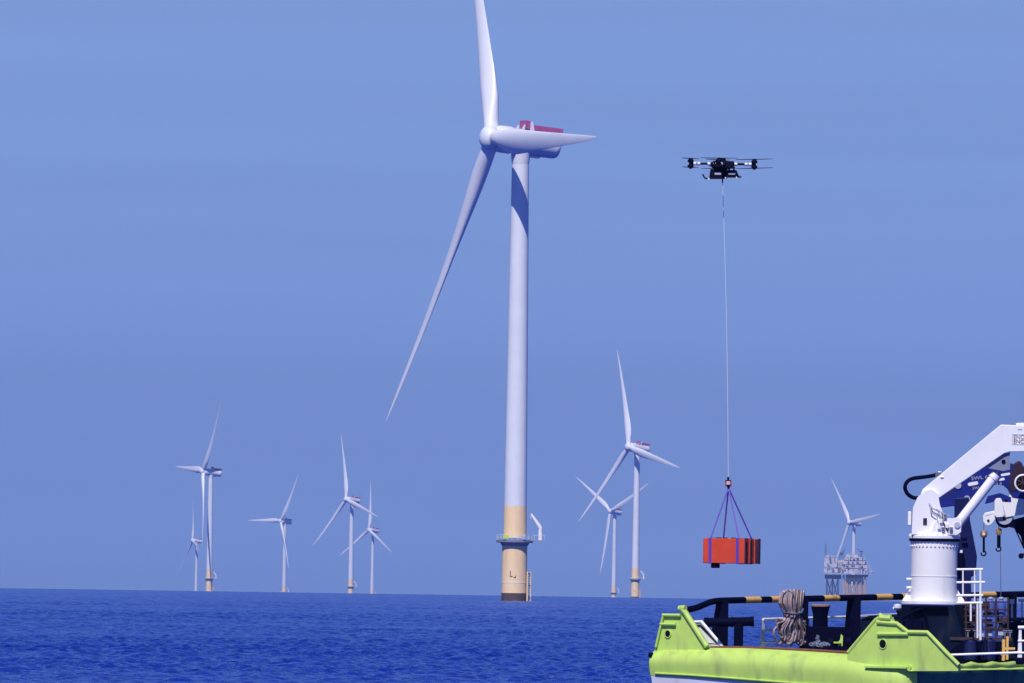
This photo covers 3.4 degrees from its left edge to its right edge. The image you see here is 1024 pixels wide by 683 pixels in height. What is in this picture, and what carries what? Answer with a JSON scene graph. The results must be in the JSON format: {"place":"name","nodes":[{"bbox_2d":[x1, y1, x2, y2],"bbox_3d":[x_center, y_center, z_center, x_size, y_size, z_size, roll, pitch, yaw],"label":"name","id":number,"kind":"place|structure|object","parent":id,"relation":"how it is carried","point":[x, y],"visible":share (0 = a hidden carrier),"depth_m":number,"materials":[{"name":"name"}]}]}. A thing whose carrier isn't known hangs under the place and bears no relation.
{"place":"outdoors","nodes":[
{"label":"outdoors","id":0,"kind":"place"},
{"bbox_2d":[0,588,1023,682],"bbox_3d":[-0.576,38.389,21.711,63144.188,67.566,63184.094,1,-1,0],"label":"sea","id":1,"kind":"structure","parent":0,"point":[95,636],"depth_m":1293.49,"materials":[{"name":"blue liquid"}]},
{"bbox_2d":[180,497,202,590],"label":"wind turbine","id":2,"kind":"object","parent":1,"relation":"in","point":[195,542],"visible":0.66,"depth_m":27958.99,"materials":[{"name":"blue paint"}]},
{"bbox_2d":[175,402,221,590],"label":"wind turbine","id":3,"kind":"object","parent":1,"relation":"in","point":[211,473],"visible":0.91,"depth_m":15079.81,"materials":[{"name":"white paint"}]},
{"bbox_2d":[248,476,297,591],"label":"wind turbine","id":4,"kind":"object","parent":1,"relation":"in","point":[285,522],"visible":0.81,"depth_m":22698.70,"materials":[{"name":"blue paint"}]},
{"bbox_2d":[313,438,377,592],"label":"wind turbine","id":5,"kind":"object","parent":1,"relation":"in","point":[353,501],"visible":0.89,"depth_m":18505.86,"materials":[{"name":"blue paint"}]},
{"bbox_2d":[342,482,390,593],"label":"wind turbine","id":6,"kind":"object","parent":1,"relation":"in","point":[373,530],"visible":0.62,"depth_m":24442.87,"materials":[{"name":"blue paint"}]},
{"bbox_2d":[386,0,595,600],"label":"wind turbine","id":7,"kind":"object","parent":1,"relation":"in","point":[524,142],"visible":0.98,"depth_m":4019.59,"materials":[{"name":"paint"}]},
{"bbox_2d":[576,477,646,596],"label":"wind turbine","id":8,"kind":"object","parent":1,"relation":"in","point":[615,511],"visible":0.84,"depth_m":19838.15,"materials":[{"name":"blue paint"}]},
{"bbox_2d":[579,351,678,597],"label":"wind turbine","id":9,"kind":"object","parent":1,"relation":"in","point":[638,449],"visible":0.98,"depth_m":12222.59,"materials":[{"name":"white paint"}]},
{"bbox_2d":[648,591,1023,682],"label":"work vessel","id":10,"kind":"object","parent":1,"relation":"on","point":[881,649],"visible":0.96,"depth_m":498.15,"materials":[{"name":"green paint"}]},
{"bbox_2d":[704,616,753,645],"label":"mooring roller","id":11,"kind":"object","parent":10,"relation":"on","point":[737,623],"visible":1,"depth_m":501.70,"materials":[{"name":"blue paint"}]},
{"bbox_2d":[773,589,810,645],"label":"mooring rope","id":12,"kind":"object","parent":10,"relation":"hanging from","point":[789,625],"visible":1,"depth_m":505.78,"materials":[{"name":"beige fabric"}]},
{"bbox_2d":[756,616,866,646],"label":"guard rail","id":13,"kind":"object","parent":10,"relation":"attached to","point":[763,641],"visible":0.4,"depth_m":505.44,"materials":[{"name":"metal"}]},
{"bbox_2d":[809,635,829,647],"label":"anchor chain","id":14,"kind":"object","parent":10,"relation":"on","point":[821,644],"visible":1,"depth_m":502.13,"materials":[{"name":"metal"}]},
{"bbox_2d":[808,604,845,650],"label":"bollard","id":15,"kind":"object","parent":10,"relation":"on","point":[822,629],"visible":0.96,"depth_m":503.61,"materials":[{"name":"black metal"}]},
{"bbox_2d":[806,635,850,649],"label":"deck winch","id":16,"kind":"object","parent":10,"relation":"on","point":[840,646],"visible":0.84,"depth_m":503.35,"materials":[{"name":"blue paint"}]},
{"bbox_2d":[860,613,898,634],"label":"railing","id":17,"kind":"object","parent":10,"relation":"on","point":[865,622],"depth_m":504.55,"materials":[{"name":"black metal"}]},
{"bbox_2d":[893,604,901,615],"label":"deck light","id":18,"kind":"object","parent":10,"relation":"attached to","point":[897,607],"visible":1,"depth_m":499.49,"materials":[{"name":"white"}]},
{"bbox_2d":[898,423,1023,651],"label":"deck crane","id":19,"kind":"object","parent":10,"relation":"on","point":[934,537],"visible":1,"depth_m":500.50,"materials":[{"name":"white metal"}]},
{"bbox_2d":[956,568,984,639],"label":"access ladder","id":20,"kind":"object","parent":10,"relation":"attached to","point":[978,616],"visible":1,"depth_m":498.43,"materials":[{"name":"white metal"}]},
{"bbox_2d":[949,639,1002,663],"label":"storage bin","id":21,"kind":"object","parent":10,"relation":"on","point":[975,646],"visible":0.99,"depth_m":499.40,"materials":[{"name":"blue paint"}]},
{"bbox_2d":[950,597,1011,640],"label":"equipment rack","id":22,"kind":"object","parent":10,"relation":"on","point":[985,606],"visible":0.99,"depth_m":500.12,"materials":[{"name":"metal"}]},
{"bbox_2d":[987,630,992,636],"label":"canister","id":23,"kind":"object","parent":22,"relation":"on","point":[989,633],"visible":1,"depth_m":500.33,"materials":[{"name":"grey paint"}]},
{"bbox_2d":[987,597,994,614],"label":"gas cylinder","id":24,"kind":"object","parent":22,"relation":"in","point":[992,605],"visible":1,"depth_m":500.43,"materials":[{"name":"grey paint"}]},
{"bbox_2d":[997,630,1003,635],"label":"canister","id":25,"kind":"object","parent":22,"relation":"on","point":[1000,632],"visible":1,"depth_m":500.32,"materials":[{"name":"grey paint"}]},
{"bbox_2d":[997,597,1005,614],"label":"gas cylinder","id":26,"kind":"object","parent":22,"relation":"in","point":[1001,606],"visible":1,"depth_m":500.43,"materials":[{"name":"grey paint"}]},
{"bbox_2d":[939,463,1023,606],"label":"deck crane","id":27,"kind":"object","parent":10,"relation":"on","point":[1002,514],"visible":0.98,"depth_m":505.21,"materials":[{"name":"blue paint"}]},
{"bbox_2d":[951,626,1023,663],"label":"guard rail","id":28,"kind":"object","parent":10,"relation":"on","point":[1019,658],"visible":1,"depth_m":495.40,"materials":[{"name":"white metal"}]},
{"bbox_2d":[1001,636,1014,660],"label":"safety post","id":29,"kind":"object","parent":10,"relation":"attached to","point":[1006,648],"visible":1,"depth_m":498.79,"materials":[{"name":"metal"}]},
{"bbox_2d":[1002,599,1023,661],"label":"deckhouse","id":30,"kind":"object","parent":10,"relation":"on","point":[1015,623],"visible":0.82,"depth_m":507.93,"materials":[{"name":"black metal"}]},
{"bbox_2d":[1009,461,1023,491],"bbox_3d":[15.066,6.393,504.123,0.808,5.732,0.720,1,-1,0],"label":"hose reel","id":31,"kind":"object","parent":10,"relation":"attached to","point":[1016,482],"visible":1,"depth_m":504.09,"materials":[{"name":"black rubber"}]},
{"bbox_2d":[823,549,872,594],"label":"offshore substation","id":32,"kind":"object","parent":1,"relation":"in","point":[856,563],"visible":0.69,"depth_m":20486.14,"materials":[{"name":"white metal"}]},
{"bbox_2d":[831,479,878,594],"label":"wind turbine","id":33,"kind":"object","parent":1,"relation":"in","point":[854,523],"visible":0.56,"depth_m":21253.99,"materials":[{"name":"blue paint"}]},
{"bbox_2d":[0,0,1023,602],"label":"sky","id":34,"kind":"structure","parent":0,"point":[250,207],"materials":[{"name":"blue"}]},
{"bbox_2d":[683,157,772,182],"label":"cargo drone","id":35,"kind":"object","parent":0,"point":[720,168],"visible":1,"depth_m":497.94,"materials":[{"name":"grey paint"}]},
{"bbox_2d":[722,183,728,476],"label":"winch line","id":36,"kind":"object","parent":35,"relation":"hanging from","point":[726,319],"visible":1,"depth_m":498.05,"materials":[{"name":"white"}]},
{"bbox_2d":[725,477,731,487],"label":"swivel hook","id":37,"kind":"object","parent":36,"relation":"hanging from","point":[728,483],"visible":1,"depth_m":497.93,"materials":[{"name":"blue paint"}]},
{"bbox_2d":[708,488,752,563],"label":"lifting sling","id":38,"kind":"object","parent":37,"relation":"hanging from","point":[728,493],"visible":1,"depth_m":497.75,"materials":[{"name":"fabric"}]},
{"bbox_2d":[703,537,760,567],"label":"transport case","id":39,"kind":"object","parent":38,"relation":"hanging from","point":[723,549],"visible":1,"depth_m":497.43,"materials":[{"name":"orange paint"}]}
]}

